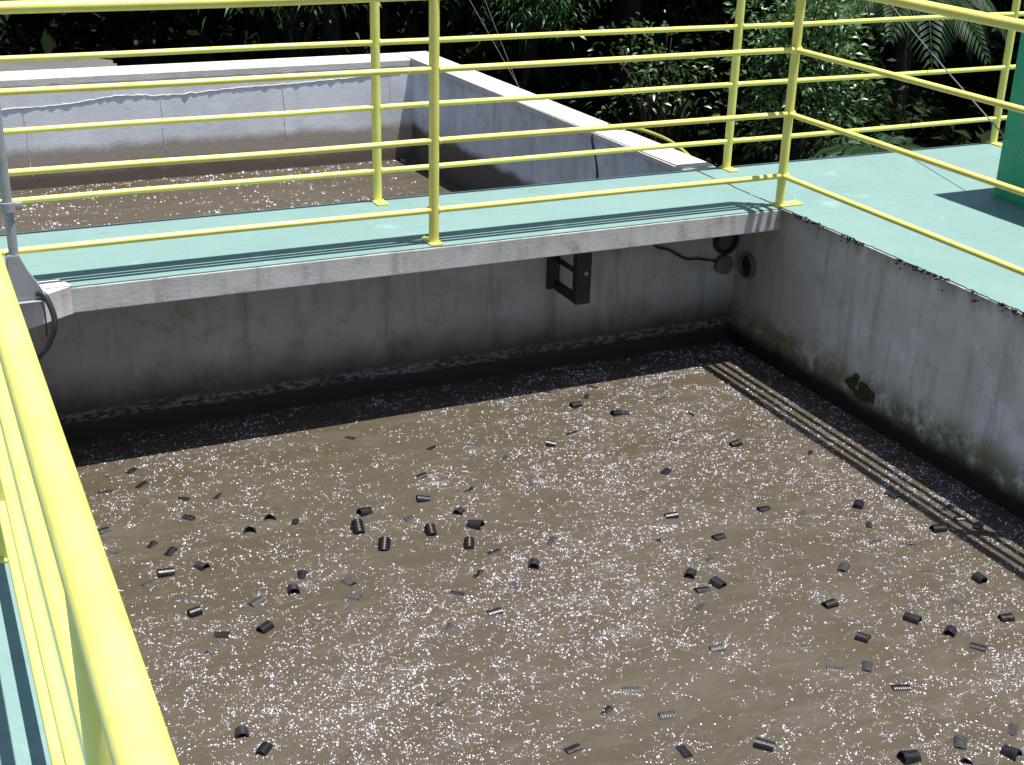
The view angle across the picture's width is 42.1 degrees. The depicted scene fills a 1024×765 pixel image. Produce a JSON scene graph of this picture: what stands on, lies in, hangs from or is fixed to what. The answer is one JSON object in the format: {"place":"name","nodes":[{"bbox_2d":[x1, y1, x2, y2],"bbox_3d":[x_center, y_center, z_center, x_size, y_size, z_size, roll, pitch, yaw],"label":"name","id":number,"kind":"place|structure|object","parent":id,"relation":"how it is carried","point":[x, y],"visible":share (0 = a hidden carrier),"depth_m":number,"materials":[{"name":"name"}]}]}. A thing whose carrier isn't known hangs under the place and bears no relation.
{"place":"outdoors","nodes":[
{"label":"outdoors","id":0,"kind":"place"},
{"bbox_2d":[0,158,469,233],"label":"water","id":1,"kind":"structure","parent":0,"point":[143,206],"depth_m":9.77,"materials":[{"name":"liquid"}]},
{"bbox_2d":[0,158,418,229],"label":"foam","id":2,"kind":"object","parent":1,"relation":"on","point":[193,199],"visible":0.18,"depth_m":9.74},
{"bbox_2d":[0,0,1018,166],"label":"ground","id":3,"kind":"structure","parent":0,"point":[273,9],"depth_m":27.13,"materials":[{"name":"plant"}]},
{"bbox_2d":[0,0,108,55],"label":"forest tree","id":4,"kind":"object","parent":3,"relation":"on","point":[20,31],"visible":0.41,"depth_m":14.84,"materials":[{"name":"green plant"}]},
{"bbox_2d":[0,58,116,71],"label":"concrete slab","id":5,"kind":"structure","parent":3,"relation":"on","point":[48,64],"depth_m":10.59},
{"bbox_2d":[0,0,274,65],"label":"forest tree","id":6,"kind":"object","parent":3,"relation":"on","point":[75,19],"visible":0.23,"depth_m":16.26,"materials":[{"name":"green plant"}]},
{"bbox_2d":[93,7,302,54],"bbox_3d":[-4.471,-8.273,18.365,7.724,9.476,6.151,-9,25,-23],"label":"forest tree","id":7,"kind":"object","parent":3,"relation":"on","point":[238,15],"visible":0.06,"depth_m":19.69,"materials":[{"name":"green plant"}]},
{"bbox_2d":[0,53,411,191],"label":"tank wall","id":8,"kind":"structure","parent":3,"relation":"on","point":[70,147],"depth_m":10.14,"materials":[{"name":"concrete"}]},
{"bbox_2d":[198,2,381,57],"bbox_3d":[-2.051,-3.179,12.986,2.191,4.416,2.314,15,27,29],"label":"feathery tree","id":9,"kind":"object","parent":3,"relation":"on","point":[295,20],"visible":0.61,"depth_m":13.03,"materials":[{"name":"green plant"}]},
{"bbox_2d":[321,4,341,55],"bbox_3d":[-2.413,-5.288,13.788,6.081,7.656,4.465,-15,28,-34],"label":"canopy tree","id":10,"kind":"object","parent":3,"relation":"on","point":[331,32],"visible":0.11,"depth_m":15.05,"materials":[{"name":"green plant"}]},
{"bbox_2d":[218,0,519,59],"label":"forest tree","id":11,"kind":"object","parent":3,"relation":"on","point":[448,49],"visible":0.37,"depth_m":16.91,"materials":[{"name":"green plant"}]},
{"bbox_2d":[28,238,736,441],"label":"tank wall","id":12,"kind":"structure","parent":3,"relation":"on","point":[114,371],"depth_m":6.45,"materials":[{"name":"concrete"}]},
{"bbox_2d":[0,170,781,312],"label":"walkway","id":13,"kind":"structure","parent":12,"relation":"on","point":[128,274],"depth_m":6.18,"materials":[{"name":"paint"}]},
{"bbox_2d":[19,279,72,328],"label":"corner slab","id":14,"kind":"structure","parent":13,"relation":"on","point":[58,291],"depth_m":5.36,"materials":[{"name":"concrete"}]},
{"bbox_2d":[0,107,44,304],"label":"conduit pole","id":15,"kind":"object","parent":14,"relation":"on","point":[26,286],"visible":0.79,"depth_m":5.12,"materials":[{"name":"grey metal"}]},
{"bbox_2d":[35,290,57,362],"bbox_3d":[-1.874,-0.049,5.306,0.171,0.650,0.088,0,23,-4],"label":"black hose","id":16,"kind":"object","parent":15,"relation":"hanging from","point":[41,353],"visible":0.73,"depth_m":5.21,"materials":[{"name":"rubber"}]},
{"bbox_2d":[0,0,805,255],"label":"guard railing","id":17,"kind":"object","parent":13,"relation":"on","point":[433,141],"visible":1,"depth_m":5.75,"materials":[{"name":"metal"}]},
{"bbox_2d":[0,0,1023,205],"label":"guard railing","id":18,"kind":"object","parent":13,"relation":"on","point":[376,107],"visible":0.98,"depth_m":6.71,"materials":[{"name":"metal"}]},
{"bbox_2d":[546,252,591,304],"bbox_3d":[0.283,-0.569,6.641,0.080,0.298,0.276,-13,27,-31],"label":"steel bracket","id":19,"kind":"object","parent":12,"relation":"attached to","point":[578,293],"visible":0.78,"depth_m":6.58,"materials":[{"name":"metal"}]},
{"bbox_2d":[653,244,717,261],"bbox_3d":[0.891,-0.722,7.025,0.476,0.228,0.024,-8,25,-21],"label":"thin cable","id":20,"kind":"object","parent":12,"relation":"attached to","point":[680,256],"visible":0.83,"depth_m":7.06,"materials":[{"name":"black rubber"}]},
{"bbox_2d":[713,254,732,274],"bbox_3d":[1.142,-0.636,7.176,0.104,0.104,0.042,-9,25,-23],"label":"pipe plug","id":21,"kind":"object","parent":12,"relation":"attached to","point":[723,265],"visible":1,"depth_m":7.16,"materials":[{"name":"grey plastic"}]},
{"bbox_2d":[713,235,737,254],"bbox_3d":[1.144,-0.758,7.130,0.143,0.143,0.030,-9,25,-23],"label":"pipe flange","id":22,"kind":"object","parent":12,"relation":"attached to","point":[724,245],"visible":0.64,"depth_m":7.14,"materials":[{"name":"black rubber"}]},
{"bbox_2d":[0,0,1023,167],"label":"undergrowth","id":23,"kind":"object","parent":3,"relation":"on","point":[956,107],"visible":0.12,"depth_m":17.32,"materials":[{"name":"green plant"}]},
{"bbox_2d":[447,0,605,89],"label":"feathery tree","id":24,"kind":"object","parent":3,"relation":"on","point":[533,23],"visible":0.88,"depth_m":12.83,"materials":[{"name":"green plant"}]},
{"bbox_2d":[399,51,715,190],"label":"tank wall","id":25,"kind":"structure","parent":3,"relation":"on","point":[473,119],"depth_m":9.32,"materials":[{"name":"concrete"}]},
{"bbox_2d":[591,123,610,178],"bbox_3d":[0.548,-1.403,8.444,0.073,0.448,0.311,8,24,15],"label":"thin cable","id":26,"kind":"object","parent":25,"relation":"hanging from","point":[595,155],"visible":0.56,"depth_m":8.32,"materials":[{"name":"black rubber"}]},
{"bbox_2d":[604,124,690,155],"bbox_3d":[0.969,-1.184,8.169,0.132,0.643,1.106,-17,29,-37],"label":"garden hose","id":27,"kind":"object","parent":25,"relation":"on","point":[668,140],"visible":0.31,"depth_m":8.19,"materials":[{"name":"yellow plastic"}]},
{"bbox_2d":[440,0,785,121],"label":"forest tree","id":28,"kind":"object","parent":3,"relation":"on","point":[614,11],"visible":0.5,"depth_m":17.37,"materials":[{"name":"green plant"}]},
{"bbox_2d":[614,0,640,123],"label":"canopy tree","id":29,"kind":"object","parent":3,"relation":"on","point":[631,8],"visible":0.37,"depth_m":15.77,"materials":[{"name":"plant"}]},
{"bbox_2d":[533,0,759,75],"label":"forest tree","id":30,"kind":"object","parent":3,"relation":"on","point":[703,18],"depth_m":20.65,"materials":[{"name":"green plant"}]},
{"bbox_2d":[570,6,731,143],"bbox_3d":[1.139,-1.548,11.043,1.298,3.085,1.015,10,24,18],"label":"glossy shrub","id":31,"kind":"object","parent":3,"relation":"on","point":[650,109],"visible":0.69,"depth_m":10.68,"materials":[{"name":"green plant"}]},
{"bbox_2d":[705,0,889,161],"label":"glossy shrub","id":32,"kind":"object","parent":3,"relation":"on","point":[815,37],"visible":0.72,"depth_m":9.92,"materials":[{"name":"green plant"}]},
{"bbox_2d":[753,0,874,159],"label":"glossy shrub","id":33,"kind":"object","parent":3,"relation":"on","point":[797,157],"visible":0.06,"depth_m":10.96,"materials":[{"name":"green plant"}]},
{"bbox_2d":[674,0,1015,104],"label":"forest tree","id":34,"kind":"object","parent":3,"relation":"on","point":[968,51],"visible":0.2,"depth_m":17.70,"materials":[{"name":"green plant"}]},
{"bbox_2d":[738,33,965,163],"bbox_3d":[2.921,-1.834,12.297,2.030,2.723,1.571,-9,25,-23],"label":"dark shrub","id":35,"kind":"object","parent":3,"relation":"on","point":[877,107],"visible":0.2,"depth_m":11.96,"materials":[{"name":"green plant"}]},
{"bbox_2d":[695,167,1023,520],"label":"tank wall","id":36,"kind":"structure","parent":3,"relation":"on","point":[824,312],"depth_m":6.14,"materials":[{"name":"concrete"}]},
{"bbox_2d":[737,253,755,278],"bbox_3d":[1.256,-0.625,7.113,0.028,0.135,0.135,-9,25,-23],"label":"pipe stub","id":37,"kind":"object","parent":36,"relation":"attached to","point":[746,263],"visible":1,"depth_m":7.12,"materials":[{"name":"grey plastic"}]},
{"bbox_2d":[845,373,874,402],"bbox_3d":[1.676,0.025,6.410,0.030,0.123,0.224,-9,25,-23],"label":"moss patch","id":38,"kind":"object","parent":36,"relation":"attached to","point":[864,393],"visible":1,"depth_m":6.40,"materials":[{"name":"green plant"}]},
{"bbox_2d":[696,141,1023,311],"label":"walkway","id":39,"kind":"structure","parent":36,"relation":"on","point":[966,211],"depth_m":6.87,"materials":[{"name":"paint"}]},
{"bbox_2d":[782,0,1023,275],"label":"guard railing","id":40,"kind":"object","parent":39,"relation":"on","point":[985,18],"visible":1,"depth_m":5.71,"materials":[{"name":"metal"}]},
{"bbox_2d":[991,32,1023,208],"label":"green column","id":41,"kind":"structure","parent":39,"relation":"on","point":[1011,167],"depth_m":6.89,"materials":[{"name":"paint"}]},
{"bbox_2d":[891,5,1023,158],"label":"guy wire","id":42,"kind":"object","parent":41,"relation":"attached to","point":[960,86],"visible":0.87,"depth_m":7.47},
{"bbox_2d":[792,212,1023,316],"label":"moss","id":43,"kind":"object","parent":36,"relation":"attached to","point":[1013,311],"visible":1,"depth_m":5.92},
{"bbox_2d":[808,133,922,158],"bbox_3d":[3.254,-1.233,11.947,1.334,1.900,1.295,17,28,32],"label":"fern","id":44,"kind":"object","parent":3,"relation":"on","point":[857,147],"visible":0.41,"depth_m":11.60,"materials":[{"name":"green plant"}]},
{"bbox_2d":[887,10,915,145],"bbox_3d":[4.536,-5.212,14.583,5.157,7.254,4.658,-9,25,-23],"label":"canopy tree","id":45,"kind":"object","parent":3,"relation":"on","point":[908,62],"visible":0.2,"depth_m":15.66,"materials":[{"name":"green plant"}]},
{"bbox_2d":[816,0,1006,149],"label":"palm tree","id":46,"kind":"object","parent":3,"relation":"on","point":[902,37],"visible":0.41,"depth_m":12.31,"materials":[{"name":"green plant"}]},
{"bbox_2d":[883,0,1023,136],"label":"forest tree","id":47,"kind":"object","parent":3,"relation":"on","point":[998,38],"visible":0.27,"depth_m":18.57,"materials":[{"name":"green plant"}]},
{"bbox_2d":[67,340,1023,764],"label":"water","id":48,"kind":"structure","parent":0,"point":[741,622],"depth_m":5.05,"materials":[{"name":"liquid"}]},
{"bbox_2d":[157,567,174,577],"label":"ribbed tube","id":49,"kind":"object","parent":48,"relation":"on","point":[165,572],"visible":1,"depth_m":4.98,"materials":[{"name":"black plastic"}]},
{"bbox_2d":[163,546,177,555],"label":"ribbed tube","id":50,"kind":"object","parent":48,"relation":"in","point":[171,550],"visible":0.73,"depth_m":5.14,"materials":[{"name":"black plastic"}]},
{"bbox_2d":[187,605,202,617],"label":"ribbed tube","id":51,"kind":"object","parent":48,"relation":"on","point":[196,611],"visible":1,"depth_m":4.74,"materials":[{"name":"black plastic"}]},
{"bbox_2d":[193,561,209,571],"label":"ribbed tube","id":52,"kind":"object","parent":48,"relation":"on","point":[198,565],"visible":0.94,"depth_m":5.04,"materials":[{"name":"black plastic"}]},
{"bbox_2d":[214,630,229,638],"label":"ribbed tube","id":53,"kind":"object","parent":48,"relation":"in","point":[220,634],"visible":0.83,"depth_m":4.63,"materials":[{"name":"black plastic"}]},
{"bbox_2d":[234,725,248,738],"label":"ribbed tube","id":54,"kind":"object","parent":48,"relation":"in","point":[241,729],"visible":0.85,"depth_m":4.14,"materials":[{"name":"black plastic"}]},
{"bbox_2d":[247,596,265,606],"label":"ribbed tube","id":55,"kind":"object","parent":48,"relation":"in","point":[258,600],"visible":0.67,"depth_m":4.83,"materials":[{"name":"plastic"}]},
{"bbox_2d":[255,741,272,755],"bbox_3d":[-0.760,1.132,4.080,0.043,0.044,0.051,37,27,0],"label":"ribbed tube","id":56,"kind":"object","parent":48,"relation":"in","point":[265,748],"visible":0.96,"depth_m":4.07,"materials":[{"name":"black plastic"}]},
{"bbox_2d":[256,620,273,633],"bbox_3d":[-0.869,0.867,4.681,0.042,0.041,0.054,14,24,30],"label":"ribbed tube","id":57,"kind":"object","parent":48,"relation":"on","point":[266,626],"visible":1,"depth_m":4.67,"materials":[{"name":"black plastic"}]},
{"bbox_2d":[287,583,299,594],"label":"ribbed tube","id":58,"kind":"object","parent":48,"relation":"on","point":[290,586],"visible":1,"depth_m":4.90,"materials":[{"name":"black plastic"}]},
{"bbox_2d":[297,570,307,578],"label":"ribbed tube","id":59,"kind":"object","parent":48,"relation":"in","point":[301,574],"visible":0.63,"depth_m":5.01,"materials":[{"name":"black plastic"}]},
{"bbox_2d":[341,577,356,586],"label":"ribbed tube","id":60,"kind":"object","parent":48,"relation":"in","point":[348,581],"visible":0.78,"depth_m":4.97,"materials":[{"name":"plastic"}]},
{"bbox_2d":[345,593,361,600],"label":"ribbed tube","id":61,"kind":"object","parent":48,"relation":"in","point":[354,596],"visible":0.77,"depth_m":4.88,"materials":[{"name":"plastic"}]},
{"bbox_2d":[351,518,364,533],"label":"ribbed tube","id":62,"kind":"object","parent":48,"relation":"on","point":[357,524],"visible":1,"depth_m":5.33,"materials":[{"name":"black plastic"}]},
{"bbox_2d":[356,507,372,516],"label":"ribbed tube","id":63,"kind":"object","parent":48,"relation":"on","point":[365,511],"visible":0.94,"depth_m":5.46,"materials":[{"name":"black plastic"}]},
{"bbox_2d":[378,536,390,550],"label":"ribbed tube","id":64,"kind":"object","parent":48,"relation":"on","point":[384,542],"visible":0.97,"depth_m":5.21,"materials":[{"name":"black plastic"}]},
{"bbox_2d":[416,495,430,502],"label":"ribbed tube","id":65,"kind":"object","parent":48,"relation":"on","point":[423,498],"visible":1,"depth_m":5.58,"materials":[{"name":"black plastic"}]},
{"bbox_2d":[424,523,436,535],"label":"ribbed tube","id":66,"kind":"object","parent":48,"relation":"on","point":[429,528],"visible":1,"depth_m":5.33,"materials":[{"name":"black plastic"}]},
{"bbox_2d":[464,536,473,548],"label":"ribbed tube","id":67,"kind":"object","parent":48,"relation":"on","point":[468,540],"visible":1,"depth_m":5.23,"materials":[{"name":"black plastic"}]},
{"bbox_2d":[466,520,484,529],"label":"ribbed tube","id":68,"kind":"object","parent":48,"relation":"on","point":[474,524],"visible":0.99,"depth_m":5.38,"materials":[{"name":"black plastic"}]},
{"bbox_2d":[486,607,502,615],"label":"ribbed tube","id":69,"kind":"object","parent":48,"relation":"in","point":[495,611],"visible":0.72,"depth_m":4.81,"materials":[{"name":"black plastic"}]},
{"bbox_2d":[528,558,538,568],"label":"ribbed tube","id":70,"kind":"object","parent":48,"relation":"on","point":[533,561],"visible":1,"depth_m":5.11,"materials":[{"name":"black plastic"}]},
{"bbox_2d":[71,341,1023,764],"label":"foam","id":71,"kind":"object","parent":48,"relation":"on","point":[567,577],"visible":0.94,"depth_m":4.99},
{"bbox_2d":[563,743,582,754],"bbox_3d":[0.189,1.148,4.124,0.055,0.047,0.046,-14,72,-31],"label":"ribbed tube","id":72,"kind":"object","parent":48,"relation":"in","point":[571,749],"visible":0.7,"depth_m":4.11,"materials":[{"name":"black plastic"}]},
{"bbox_2d":[600,705,614,715],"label":"ribbed tube","id":73,"kind":"object","parent":48,"relation":"in","point":[608,709],"visible":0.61,"depth_m":4.30,"materials":[{"name":"black plastic"}]},
{"bbox_2d":[622,686,639,691],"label":"ribbed tube","id":74,"kind":"object","parent":48,"relation":"in","point":[627,688],"visible":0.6,"depth_m":4.41,"materials":[{"name":"plastic"}]},
{"bbox_2d":[658,711,676,719],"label":"ribbed tube","id":75,"kind":"object","parent":48,"relation":"in","point":[665,715],"visible":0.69,"depth_m":4.28,"materials":[{"name":"plastic"}]},
{"bbox_2d":[664,511,678,518],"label":"ribbed tube","id":76,"kind":"object","parent":48,"relation":"on","point":[673,515],"visible":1,"depth_m":5.50,"materials":[{"name":"black plastic"}]},
{"bbox_2d":[675,745,692,758],"bbox_3d":[0.532,1.159,4.124,0.049,0.049,0.058,-39,30,-6],"label":"ribbed tube","id":77,"kind":"object","parent":48,"relation":"in","point":[684,751],"visible":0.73,"depth_m":4.11,"materials":[{"name":"black plastic"}]},
{"bbox_2d":[683,568,696,578],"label":"ribbed tube","id":78,"kind":"object","parent":48,"relation":"on","point":[692,571],"visible":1,"depth_m":5.08,"materials":[{"name":"black plastic"}]},
{"bbox_2d":[693,586,710,593],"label":"ribbed tube","id":79,"kind":"object","parent":48,"relation":"in","point":[702,589],"visible":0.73,"depth_m":4.98,"materials":[{"name":"black plastic"}]},
{"bbox_2d":[708,576,726,588],"bbox_3d":[0.777,0.765,5.030,0.051,0.050,0.055,-41,46,-21],"label":"ribbed tube","id":80,"kind":"object","parent":48,"relation":"on","point":[716,582],"visible":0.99,"depth_m":5.01,"materials":[{"name":"black plastic"}]},
{"bbox_2d":[709,643,725,652],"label":"ribbed tube","id":81,"kind":"object","parent":48,"relation":"in","point":[717,647],"visible":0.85,"depth_m":4.63,"materials":[{"name":"plastic"}]},
{"bbox_2d":[711,533,726,540],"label":"ribbed tube","id":82,"kind":"object","parent":48,"relation":"in","point":[719,536],"visible":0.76,"depth_m":5.35,"materials":[{"name":"black plastic"}]},
{"bbox_2d":[729,439,742,447],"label":"ribbed tube","id":83,"kind":"object","parent":48,"relation":"on","point":[736,443],"visible":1,"depth_m":6.15,"materials":[{"name":"black plastic"}]},
{"bbox_2d":[753,736,774,752],"bbox_3d":[0.787,1.137,4.155,0.062,0.048,0.048,13,63,18],"label":"ribbed tube","id":84,"kind":"object","parent":48,"relation":"on","point":[763,744],"visible":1,"depth_m":4.14,"materials":[{"name":"black plastic"}]},
{"bbox_2d":[821,598,838,608],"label":"ribbed tube","id":85,"kind":"object","parent":48,"relation":"on","point":[832,603],"visible":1,"depth_m":4.90,"materials":[{"name":"black plastic"}]},
{"bbox_2d":[826,665,843,671],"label":"ribbed tube","id":86,"kind":"object","parent":48,"relation":"in","point":[834,668],"visible":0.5,"depth_m":4.54,"materials":[{"name":"plastic"}]},
{"bbox_2d":[837,562,849,572],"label":"ribbed tube","id":87,"kind":"object","parent":48,"relation":"in","point":[844,566],"visible":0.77,"depth_m":5.16,"materials":[{"name":"plastic"}]},
{"bbox_2d":[855,631,870,643],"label":"ribbed tube","id":88,"kind":"object","parent":48,"relation":"on","point":[861,637],"visible":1,"depth_m":4.70,"materials":[{"name":"black plastic"}]},
{"bbox_2d":[861,660,872,672],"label":"ribbed tube","id":89,"kind":"object","parent":48,"relation":"in","point":[867,665],"visible":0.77,"depth_m":4.55,"materials":[{"name":"plastic"}]},
{"bbox_2d":[884,490,900,499],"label":"ribbed tube","id":90,"kind":"object","parent":48,"relation":"in","point":[891,494],"visible":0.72,"depth_m":5.72,"materials":[{"name":"black plastic"}]},
{"bbox_2d":[891,684,910,691],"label":"ribbed tube","id":91,"kind":"object","parent":48,"relation":"in","point":[901,687],"visible":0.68,"depth_m":4.44,"materials":[{"name":"black plastic"}]},
{"bbox_2d":[896,750,920,764],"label":"ribbed tube","id":92,"kind":"object","parent":48,"relation":"on","point":[912,756],"visible":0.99,"depth_m":4.10,"materials":[{"name":"black plastic"}]},
{"bbox_2d":[902,612,921,624],"bbox_3d":[1.455,0.863,4.837,0.060,0.046,0.046,15,41,34],"label":"ribbed tube","id":93,"kind":"object","parent":48,"relation":"on","point":[911,617],"visible":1,"depth_m":4.82,"materials":[{"name":"black plastic"}]},
{"bbox_2d":[929,524,946,532],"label":"ribbed tube","id":94,"kind":"object","parent":48,"relation":"on","point":[939,528],"visible":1,"depth_m":5.45,"materials":[{"name":"black plastic"}]},
{"bbox_2d":[943,625,956,637],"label":"ribbed tube","id":95,"kind":"object","parent":48,"relation":"on","point":[952,629],"visible":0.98,"depth_m":4.75,"materials":[{"name":"black plastic"}]},
{"bbox_2d":[953,735,966,749],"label":"ribbed tube","id":96,"kind":"object","parent":48,"relation":"in","point":[959,741],"visible":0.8,"depth_m":4.18,"materials":[{"name":"plastic"}]},
{"bbox_2d":[969,642,986,652],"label":"ribbed tube","id":97,"kind":"object","parent":48,"relation":"in","point":[977,646],"visible":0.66,"depth_m":4.67,"materials":[{"name":"black plastic"}]},
{"bbox_2d":[972,521,983,530],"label":"ribbed tube","id":98,"kind":"object","parent":48,"relation":"in","point":[979,525],"visible":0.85,"depth_m":5.49,"materials":[{"name":"black plastic"}]},
{"bbox_2d":[971,572,987,583],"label":"ribbed tube","id":99,"kind":"object","parent":48,"relation":"on","point":[977,577],"visible":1,"depth_m":5.09,"materials":[{"name":"black plastic"}]},
{"bbox_2d":[997,613,1014,622],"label":"ribbed tube","id":100,"kind":"object","parent":48,"relation":"on","point":[1008,617],"visible":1,"depth_m":4.84,"materials":[{"name":"black plastic"}]},
{"bbox_2d":[1000,744,1021,760],"bbox_3d":[1.556,1.159,4.146,0.048,0.049,0.052,-16,17,-41],"label":"ribbed tube","id":101,"kind":"object","parent":48,"relation":"on","point":[1010,752],"visible":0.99,"depth_m":4.13,"materials":[{"name":"black plastic"}]},
{"bbox_2d":[1008,723,1018,736],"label":"ribbed tube","id":102,"kind":"object","parent":48,"relation":"in","point":[1012,729],"visible":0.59,"depth_m":4.26,"materials":[{"name":"plastic"}]},
{"bbox_3d":[-0.519,2.560,2.143,0.330,2.586,9.355,-9,25,-23],"label":"tank wall","id":103,"kind":"object","parent":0,"visible":0},
{"bbox_2d":[0,423,85,764],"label":"walkway","id":104,"kind":"structure","parent":103,"relation":"on","point":[23,741],"depth_m":2.92,"materials":[{"name":"paint"}]},
{"bbox_2d":[0,251,178,764],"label":"guard railing","id":105,"kind":"object","parent":104,"relation":"on","point":[118,716],"visible":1,"depth_m":1.52,"materials":[{"name":"metal"}]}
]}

